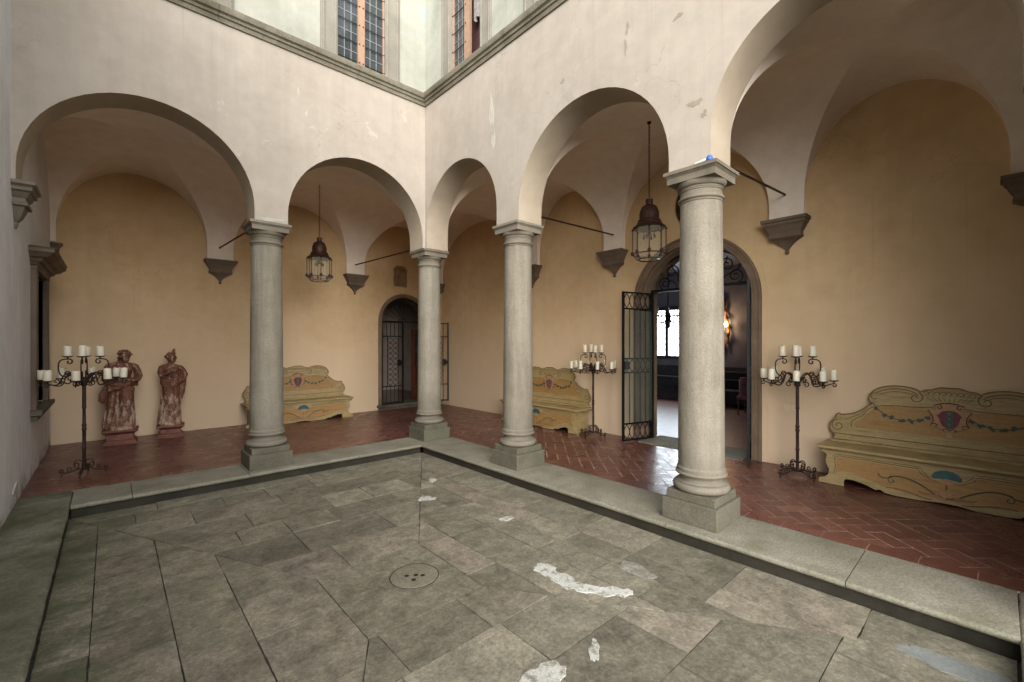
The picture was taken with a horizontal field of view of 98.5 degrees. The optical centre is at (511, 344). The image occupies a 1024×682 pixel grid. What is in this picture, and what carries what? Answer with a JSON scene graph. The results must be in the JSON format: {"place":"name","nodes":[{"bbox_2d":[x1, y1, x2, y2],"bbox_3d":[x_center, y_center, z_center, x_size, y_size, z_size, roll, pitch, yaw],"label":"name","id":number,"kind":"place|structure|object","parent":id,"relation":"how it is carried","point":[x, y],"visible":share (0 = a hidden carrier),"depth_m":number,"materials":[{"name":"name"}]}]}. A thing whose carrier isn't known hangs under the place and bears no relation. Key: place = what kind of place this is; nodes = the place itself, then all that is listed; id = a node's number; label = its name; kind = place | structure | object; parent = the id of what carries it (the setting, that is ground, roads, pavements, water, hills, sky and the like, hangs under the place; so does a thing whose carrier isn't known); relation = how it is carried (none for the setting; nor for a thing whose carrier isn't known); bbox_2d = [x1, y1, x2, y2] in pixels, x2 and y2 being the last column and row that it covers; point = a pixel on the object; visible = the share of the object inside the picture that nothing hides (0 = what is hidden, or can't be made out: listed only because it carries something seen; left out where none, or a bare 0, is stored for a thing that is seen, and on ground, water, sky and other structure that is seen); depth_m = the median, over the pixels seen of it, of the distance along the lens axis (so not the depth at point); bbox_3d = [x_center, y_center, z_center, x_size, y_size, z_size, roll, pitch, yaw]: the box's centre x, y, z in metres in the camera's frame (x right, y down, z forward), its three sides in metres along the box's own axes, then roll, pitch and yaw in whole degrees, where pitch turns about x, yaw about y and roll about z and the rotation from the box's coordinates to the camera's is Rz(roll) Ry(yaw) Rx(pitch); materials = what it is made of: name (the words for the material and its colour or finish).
{"place":"outdoors","nodes":[
{"label":"outdoors","id":0,"kind":"place"},
{"bbox_2d":[19,404,1023,595],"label":"gallery floor","id":1,"kind":"structure","parent":0,"point":[975,545],"depth_m":5.13,"materials":[{"name":"tile"}]},
{"bbox_2d":[36,355,128,477],"bbox_3d":[-5.101,0.845,5.261,0.761,1.410,0.762,0,0,-11],"label":"candelabrum","id":2,"kind":"object","parent":1,"relation":"on","point":[84,381],"visible":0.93,"depth_m":5.25,"materials":[{"name":"metal"}]},
{"bbox_2d":[37,370,45,379],"bbox_3d":[-5.400,0.350,5.066,0.074,0.119,0.074,-2,0,-42],"label":"pillar candle","id":3,"kind":"object","parent":2,"relation":"on","point":[39,374],"visible":0.73,"depth_m":5.04,"materials":[{"name":"beige wax"}]},
{"bbox_2d":[43,369,51,380],"bbox_3d":[-5.173,0.346,4.914,0.074,0.127,0.074,0,-1,-27],"label":"pillar candle","id":4,"kind":"object","parent":2,"relation":"on","point":[47,375],"visible":1,"depth_m":4.89,"materials":[{"name":"beige wax"}]},
{"bbox_2d":[57,367,65,377],"bbox_3d":[-5.448,0.342,5.335,0.074,0.135,0.074,1,-2,-11],"label":"pillar candle","id":5,"kind":"object","parent":2,"relation":"on","point":[62,370],"visible":0.84,"depth_m":5.31,"materials":[{"name":"beige wax"}]},
{"bbox_2d":[63,345,71,355],"bbox_3d":[-5.215,0.076,5.176,0.074,0.127,0.074,-2,0,-42],"label":"pillar candle","id":6,"kind":"object","parent":2,"relation":"on","point":[67,350],"visible":0.98,"depth_m":5.15,"materials":[{"name":"beige wax"}]},
{"bbox_2d":[71,370,79,380],"bbox_3d":[-4.905,0.350,4.962,0.074,0.119,0.074,1,1,4],"label":"pillar candle","id":7,"kind":"object","parent":2,"relation":"on","point":[75,375],"visible":1,"depth_m":4.93,"materials":[{"name":"beige wax"}]},
{"bbox_2d":[78,345,86,355],"bbox_3d":[-5.016,0.072,5.150,0.074,0.135,0.074,0,-1,-27],"label":"pillar candle","id":8,"kind":"object","parent":2,"relation":"on","point":[82,350],"visible":0.98,"depth_m":5.13,"materials":[{"name":"beige wax"}]},
{"bbox_2d":[88,367,94,376],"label":"pillar candle","id":9,"kind":"object","parent":2,"relation":"on","point":[91,369],"visible":0.61,"depth_m":5.53,"materials":[{"name":"beige wax"}]},
{"bbox_2d":[96,346,103,355],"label":"pillar candle","id":10,"kind":"object","parent":2,"relation":"on","point":[99,350],"visible":1,"depth_m":5.32,"materials":[{"name":"beige wax"}]},
{"bbox_2d":[103,368,111,378],"bbox_3d":[-4.756,0.342,5.188,0.074,0.135,0.074,-2,0,35],"label":"pillar candle","id":11,"kind":"object","parent":2,"relation":"on","point":[107,373],"visible":1,"depth_m":5.16,"materials":[{"name":"beige wax"}]},
{"bbox_2d":[112,367,119,376],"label":"pillar candle","id":12,"kind":"object","parent":2,"relation":"on","point":[115,371],"visible":0.88,"depth_m":5.58,"materials":[{"name":"beige wax"}]},
{"bbox_2d":[119,367,127,376],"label":"pillar candle","id":13,"kind":"object","parent":2,"relation":"on","point":[123,371],"visible":0.98,"depth_m":5.43,"materials":[{"name":"beige wax"}]},
{"bbox_2d":[98,349,142,446],"bbox_3d":[-6.127,0.815,6.916,0.526,1.470,0.391,0,0,-38],"label":"statue","id":14,"kind":"object","parent":1,"relation":"on","point":[119,427],"visible":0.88,"depth_m":6.81,"materials":[{"name":"stone"}]},
{"bbox_2d":[156,348,187,438],"bbox_3d":[-5.715,0.810,7.428,0.421,1.481,0.339,0,0,-36],"label":"statue","id":15,"kind":"object","parent":1,"relation":"on","point":[170,423],"visible":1,"depth_m":7.33,"materials":[{"name":"stone"}]},
{"bbox_2d":[50,174,444,444],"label":"gallery wall","id":16,"kind":"structure","parent":1,"relation":"on","point":[146,281],"depth_m":7.90,"materials":[{"name":"paint"}]},
{"bbox_2d":[41,108,496,283],"bbox_3d":[-3.377,-2.210,7.948,7.106,1.280,3.210,0,0,-42],"label":"ceiling vault","id":17,"kind":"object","parent":16,"relation":"attached to","point":[360,212],"visible":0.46,"depth_m":7.31,"materials":[{"name":"paint"}]},
{"bbox_2d":[305,187,332,281],"bbox_3d":[-3.440,-2.012,7.884,0.428,1.778,0.428,0,0,37],"label":"hanging lantern","id":18,"kind":"object","parent":17,"relation":"hanging from","point":[318,253],"visible":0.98,"depth_m":7.82,"materials":[{"name":"metal"}]},
{"bbox_2d":[382,321,403,404],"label":"iron gate","id":19,"kind":"structure","parent":16,"relation":"attached to","point":[399,362],"depth_m":10.64,"materials":[{"name":"black metal"}]},
{"bbox_2d":[378,294,417,404],"bbox_3d":[-2.739,0.115,10.915,1.360,2.670,0.395,0,0,-42],"label":"doorway","id":20,"kind":"structure","parent":16,"relation":"in","point":[410,297],"depth_m":10.37,"materials":[{"name":"stone"}]},
{"bbox_2d":[393,266,406,286],"bbox_3d":[-2.697,-1.640,10.694,0.355,0.500,0.078,0,0,-42],"label":"wall crest","id":21,"kind":"object","parent":16,"relation":"attached to","point":[400,277],"depth_m":10.67,"materials":[{"name":"stone"}]},
{"bbox_2d":[382,298,417,322],"bbox_3d":[-2.650,-0.831,10.817,1.188,0.606,0.030,0,0,-42],"label":"fanlight grille","id":22,"kind":"object","parent":16,"relation":"attached to","point":[405,321],"visible":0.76,"depth_m":10.77,"materials":[{"name":"black metal"}]},
{"bbox_2d":[441,323,448,400],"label":"iron gate","id":23,"kind":"structure","parent":16,"relation":"attached to","point":[445,361],"depth_m":11.18,"materials":[{"name":"black metal"}]},
{"bbox_2d":[240,365,353,427],"bbox_3d":[-4.277,0.996,8.920,2.018,1.108,0.470,0,0,-42],"label":"painted bench","id":24,"kind":"object","parent":1,"relation":"on","point":[313,393],"visible":0.77,"depth_m":9.07,"materials":[{"name":"beige paint"}]},
{"bbox_2d":[500,366,591,434],"bbox_3d":[0.595,0.996,8.414,0.470,1.108,2.018,0,0,-42],"label":"painted bench","id":25,"kind":"object","parent":1,"relation":"on","point":[561,398],"visible":0.78,"depth_m":8.15,"materials":[{"name":"beige paint"}]},
{"bbox_2d":[569,352,616,437],"bbox_3d":[1.373,0.845,7.459,0.754,1.410,0.755,0,0,22],"label":"candelabrum","id":26,"kind":"object","parent":1,"relation":"on","point":[592,370],"visible":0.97,"depth_m":7.45,"materials":[{"name":"metal"}]},
{"bbox_2d":[574,360,577,367],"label":"pillar candle","id":27,"kind":"object","parent":26,"relation":"on","point":[575,363],"visible":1,"depth_m":7.69,"materials":[{"name":"beige wax"}]},
{"bbox_2d":[589,344,592,351],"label":"pillar candle","id":28,"kind":"object","parent":26,"relation":"on","point":[590,347],"visible":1,"depth_m":7.58,"materials":[{"name":"beige wax"}]},
{"bbox_2d":[759,356,838,481],"bbox_3d":[3.355,0.845,5.187,0.737,1.410,0.737,0,0,-33],"label":"candelabrum","id":29,"kind":"object","parent":1,"relation":"on","point":[797,384],"visible":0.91,"depth_m":5.17,"materials":[{"name":"metal"}]},
{"bbox_2d":[760,368,766,377],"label":"pillar candle","id":30,"kind":"object","parent":29,"relation":"on","point":[763,372],"visible":1,"depth_m":5.36,"materials":[{"name":"beige wax"}]},
{"bbox_2d":[768,369,774,379],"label":"pillar candle","id":31,"kind":"object","parent":29,"relation":"on","point":[771,374],"visible":1,"depth_m":5.10,"materials":[{"name":"beige wax"}]},
{"bbox_2d":[772,366,777,376],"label":"pillar candle","id":32,"kind":"object","parent":29,"relation":"on","point":[776,375],"visible":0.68,"depth_m":5.50,"materials":[{"name":"beige wax"}]},
{"bbox_2d":[779,345,785,355],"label":"pillar candle","id":33,"kind":"object","parent":29,"relation":"on","point":[782,350],"visible":1,"depth_m":5.25,"materials":[{"name":"beige wax"}]},
{"bbox_2d":[792,344,798,355],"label":"pillar candle","id":34,"kind":"object","parent":29,"relation":"on","point":[795,349],"visible":0.98,"depth_m":5.05,"materials":[{"name":"beige wax"}]},
{"bbox_2d":[793,370,799,380],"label":"pillar candle","id":35,"kind":"object","parent":29,"relation":"on","point":[796,375],"visible":1,"depth_m":4.87,"materials":[{"name":"beige wax"}]},
{"bbox_2d":[799,346,801,355],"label":"pillar candle","id":36,"kind":"object","parent":29,"relation":"on","point":[800,350],"visible":0.38,"depth_m":5.27,"materials":[{"name":"beige wax"}]},
{"bbox_2d":[809,345,815,355],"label":"pillar candle","id":37,"kind":"object","parent":29,"relation":"on","point":[812,350],"visible":0.98,"depth_m":5.07,"materials":[{"name":"beige wax"}]},
{"bbox_2d":[819,370,826,381],"bbox_3d":[3.416,0.348,4.848,0.068,0.123,0.068,0,-1,-39],"label":"pillar candle","id":38,"kind":"object","parent":29,"relation":"on","point":[822,376],"visible":1,"depth_m":4.82,"materials":[{"name":"beige wax"}]},
{"bbox_2d":[830,369,836,379],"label":"pillar candle","id":39,"kind":"object","parent":29,"relation":"on","point":[833,374],"visible":1,"depth_m":4.97,"materials":[{"name":"beige wax"}]},
{"bbox_2d":[817,385,1023,518],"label":"painted bench","id":40,"kind":"object","parent":1,"relation":"on","point":[958,447],"visible":1,"depth_m":4.42,"materials":[{"name":"beige paint"}]},
{"bbox_2d":[25,447,1021,681],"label":"ground","id":41,"kind":"structure","parent":0,"point":[1019,668],"depth_m":2.63,"materials":[{"name":"grey stone"}]},
{"bbox_2d":[0,0,66,528],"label":"courtyard wall","id":42,"kind":"structure","parent":41,"relation":"on","point":[32,262],"depth_m":4.58,"materials":[{"name":"grey paint"}]},
{"bbox_2d":[28,245,66,421],"bbox_3d":[-6.007,-0.130,5.619,0.400,2.040,1.800,0,0,-42],"label":"window","id":43,"kind":"structure","parent":42,"relation":"in","point":[45,262],"depth_m":5.24,"materials":[{"name":"stone"}]},
{"bbox_2d":[71,447,419,518],"bbox_3d":[-3.034,1.649,5.758,3.828,0.103,0.582,0,0,-42],"label":"kerb riser","id":44,"kind":"object","parent":41,"relation":"on","point":[108,507],"visible":0.36,"depth_m":5.11,"materials":[{"name":"stone"}]},
{"bbox_2d":[71,437,423,509],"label":"kerb","id":45,"kind":"structure","parent":44,"relation":"on","point":[94,496],"depth_m":5.20,"materials":[{"name":"stone"}]},
{"bbox_2d":[241,218,292,471],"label":"column","id":46,"kind":"structure","parent":45,"relation":"on","point":[266,446],"depth_m":5.54,"materials":[{"name":"stone"}]},
{"bbox_2d":[10,0,425,251],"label":"arcade wall","id":47,"kind":"structure","parent":46,"relation":"on","point":[271,102],"depth_m":5.44,"materials":[{"name":"beige paint"}]},
{"bbox_2d":[213,0,233,8],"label":"window","id":48,"kind":"structure","parent":47,"relation":"in","point":[229,3],"depth_m":5.24,"materials":[{"name":"stone"}]},
{"bbox_2d":[219,233,243,248],"bbox_3d":[-4.354,-1.702,7.012,0.040,0.205,3.199,0,0,-42],"label":"tie rod","id":49,"kind":"object","parent":47,"relation":"attached to","point":[240,235],"visible":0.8,"depth_m":7.29,"materials":[{"name":"metal"}]},
{"bbox_2d":[320,0,399,81],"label":"window","id":50,"kind":"structure","parent":47,"relation":"in","point":[366,33],"depth_m":6.46,"materials":[{"name":"stone"}]},
{"bbox_2d":[355,250,409,264],"bbox_3d":[-2.501,-1.715,8.695,0.042,0.170,3.202,0,0,-40],"label":"tie rod","id":51,"kind":"object","parent":47,"relation":"attached to","point":[383,257],"visible":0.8,"depth_m":8.71,"materials":[{"name":"metal"}]},
{"bbox_2d":[409,248,449,441],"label":"column","id":52,"kind":"structure","parent":45,"relation":"on","point":[428,424],"depth_m":7.17,"materials":[{"name":"stone"}]},
{"bbox_2d":[383,389,416,401],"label":"hall floor","id":53,"kind":"structure","parent":41,"relation":"on","point":[407,394],"depth_m":12.35,"materials":[{"name":"tile"}]},
{"bbox_2d":[382,299,417,390],"bbox_3d":[-3.946,-0.100,12.095,3.400,3.300,2.885,0,0,-42],"label":"hallway","id":54,"kind":"object","parent":53,"relation":"on","point":[404,307],"visible":0.02,"depth_m":13.90,"materials":[{"name":"black metal"}]},
{"bbox_2d":[411,329,417,397],"bbox_3d":[-2.487,0.515,12.011,0.041,1.840,0.620,0,0,36],"label":"wooden door","id":55,"kind":"structure","parent":53,"relation":"on","point":[414,359],"depth_m":11.81,"materials":[{"name":"red wood"}]},
{"bbox_2d":[654,397,746,448],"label":"room floor","id":56,"kind":"structure","parent":41,"relation":"on","point":[735,425],"depth_m":8.75,"materials":[{"name":"tile"}]},
{"bbox_2d":[657,252,747,398],"bbox_3d":[3.512,-0.300,10.281,5.299,3.700,8.400,0,0,-42],"label":"room","id":57,"kind":"object","parent":56,"relation":"on","point":[735,351],"visible":0.13,"depth_m":11.60,"materials":[{"name":"black paint"}]},
{"bbox_2d":[657,272,678,327],"bbox_3d":[3.451,-1.175,9.752,0.864,1.650,0.864,0,0,-42],"label":"chandelier","id":58,"kind":"object","parent":57,"relation":"hanging from","point":[668,317],"visible":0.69,"depth_m":9.71,"materials":[{"name":"black metal"}]},
{"bbox_2d":[657,306,678,358],"bbox_3d":[4.503,-0.330,12.788,0.080,1.520,1.980,0,0,-42],"label":"window","id":59,"kind":"structure","parent":57,"relation":"in","point":[667,338],"depth_m":12.75,"materials":[{"name":"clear glass"}]},
{"bbox_2d":[724,298,729,350],"bbox_3d":[5.474,-0.509,11.496,0.240,1.382,0.374,0,0,-42],"label":"wall sconce","id":60,"kind":"object","parent":57,"relation":"attached to","point":[726,324],"depth_m":11.42,"materials":[{"name":"metal"}]},
{"bbox_2d":[724,371,746,405],"bbox_3d":[5.418,1.125,11.134,0.770,0.850,1.500,0,0,-42],"label":"sofa","id":61,"kind":"object","parent":56,"relation":"on","point":[731,390],"visible":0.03,"depth_m":11.03,"materials":[{"name":"fabric"}]},
{"bbox_2d":[736,377,746,414],"bbox_3d":[5.205,1.140,9.643,0.450,0.820,0.420,0,0,-42],"label":"armchair","id":62,"kind":"object","parent":56,"relation":"on","point":[742,388],"visible":0.67,"depth_m":9.58,"materials":[{"name":"brown fabric"}]},
{"bbox_2d":[423,448,1020,662],"bbox_3d":[0.900,1.649,4.800,0.637,0.103,6.058,0,0,-42],"label":"kerb riser","id":63,"kind":"object","parent":41,"relation":"on","point":[1007,649],"visible":0.21,"depth_m":3.11,"materials":[{"name":"stone"}]},
{"bbox_2d":[421,437,1020,644],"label":"kerb","id":64,"kind":"structure","parent":63,"relation":"on","point":[979,606],"depth_m":3.22,"materials":[{"name":"stone"}]},
{"bbox_2d":[492,219,543,470],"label":"column","id":65,"kind":"structure","parent":64,"relation":"on","point":[517,447],"depth_m":5.57,"materials":[{"name":"stone"}]},
{"bbox_2d":[423,0,1023,250],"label":"arcade wall","id":66,"kind":"structure","parent":65,"relation":"on","point":[517,94],"depth_m":4.98,"materials":[{"name":"beige paint"}]},
{"bbox_2d":[442,0,491,76],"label":"window","id":67,"kind":"structure","parent":66,"relation":"in","point":[466,24],"depth_m":6.48,"materials":[{"name":"stone"}]},
{"bbox_2d":[524,0,537,10],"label":"window","id":68,"kind":"structure","parent":66,"relation":"in","point":[527,3],"depth_m":5.31,"materials":[{"name":"stone"}]},
{"bbox_2d":[541,216,613,234],"bbox_3d":[0.973,-1.792,6.675,0.043,0.165,2.266,0,0,43],"label":"tie rod","id":69,"kind":"object","parent":66,"relation":"attached to","point":[575,225],"visible":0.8,"depth_m":6.64,"materials":[{"name":"metal"}]},
{"bbox_2d":[730,166,785,195],"bbox_3d":[2.670,-1.778,4.807,2.258,0.265,0.042,0,0,-45],"label":"tie rod","id":70,"kind":"object","parent":66,"relation":"attached to","point":[759,182],"visible":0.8,"depth_m":4.83,"materials":[{"name":"metal"}]},
{"bbox_2d":[662,158,739,532],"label":"column","id":71,"kind":"structure","parent":64,"relation":"on","point":[701,493],"depth_m":3.79,"materials":[{"name":"stone"}]},
{"bbox_2d":[695,155,712,163],"bbox_3d":[1.617,-1.555,3.718,0.056,0.048,0.148,0,0,-42],"label":"plastic cap","id":72,"kind":"object","parent":71,"relation":"on","point":[708,157],"visible":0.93,"depth_m":3.68,"materials":[{"name":"plastic"}]},
{"bbox_2d":[441,79,1023,472],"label":"gallery wall","id":73,"kind":"structure","parent":41,"relation":"on","point":[893,254],"depth_m":5.28,"materials":[{"name":"paint"}]},
{"bbox_2d":[622,291,652,441],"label":"iron gate","id":74,"kind":"structure","parent":73,"relation":"attached to","point":[625,365],"depth_m":7.05,"materials":[{"name":"black metal"}]},
{"bbox_2d":[676,194,679,221],"bbox_3d":[2.667,-2.070,6.501,0.085,0.720,0.540,0,0,-42],"label":"wall plaque","id":75,"kind":"object","parent":73,"relation":"attached to","point":[678,209],"depth_m":6.67,"materials":[{"name":"black metal"}]},
{"bbox_2d":[633,238,761,461],"bbox_3d":[2.823,-0.030,6.697,0.510,3.160,1.920,0,0,-42],"label":"doorway","id":76,"kind":"structure","parent":73,"relation":"in","point":[649,279],"depth_m":7.04,"materials":[{"name":"stone"}]},
{"bbox_2d":[651,250,746,437],"bbox_3d":[2.827,0.055,6.700,0.040,2.990,1.614,0,0,-42],"label":"gate lunette","id":77,"kind":"object","parent":76,"relation":"in","point":[739,282],"visible":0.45,"depth_m":6.99,"materials":[{"name":"black metal"}]},
{"bbox_2d":[449,0,1023,264],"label":"ceiling vault","id":78,"kind":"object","parent":73,"relation":"attached to","point":[818,75],"visible":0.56,"depth_m":4.76,"materials":[{"name":"paint"}]},
{"bbox_2d":[631,121,667,261],"bbox_3d":[1.761,-1.968,5.664,0.428,1.778,0.428,0,0,40],"label":"hanging lantern","id":79,"kind":"object","parent":78,"relation":"hanging from","point":[649,221],"visible":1,"depth_m":5.60,"materials":[{"name":"brown metal"}]},
{"bbox_2d":[746,278,750,465],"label":"iron gate","id":80,"kind":"structure","parent":73,"relation":"attached to","point":[748,370],"depth_m":5.56,"materials":[{"name":"black metal"}]},
{"bbox_2d":[783,404,790,409],"bbox_3d":[3.504,0.805,5.619,0.016,0.070,0.084,0,0,-42],"label":"switch plate","id":81,"kind":"object","parent":73,"relation":"attached to","point":[786,407],"visible":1,"depth_m":5.62,"materials":[{"name":"plastic"}]},
{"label":"kerb riser","id":82,"kind":"structure","parent":41,"relation":"on","visible":0},
{"bbox_2d":[0,491,73,681],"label":"kerb","id":83,"kind":"structure","parent":82,"relation":"on","point":[32,531],"depth_m":3.02,"materials":[{"name":"stone"}]},
{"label":"kerb riser","id":84,"kind":"structure","parent":41,"relation":"on","visible":0},
{"bbox_2d":[1018,592,1023,681],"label":"kerb","id":85,"kind":"structure","parent":84,"relation":"on","point":[1021,605],"depth_m":2.44,"materials":[{"name":"stone"}]},
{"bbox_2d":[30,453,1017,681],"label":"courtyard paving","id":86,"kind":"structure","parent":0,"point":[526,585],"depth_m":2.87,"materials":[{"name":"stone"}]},
{"bbox_2d":[389,563,438,588],"bbox_3d":[-0.707,1.682,3.194,0.352,0.020,0.352,0,0,-42],"label":"drain cover","id":87,"kind":"object","parent":86,"relation":"on","point":[414,576],"visible":0.99,"depth_m":3.18,"materials":[{"name":"stone"}]}
]}

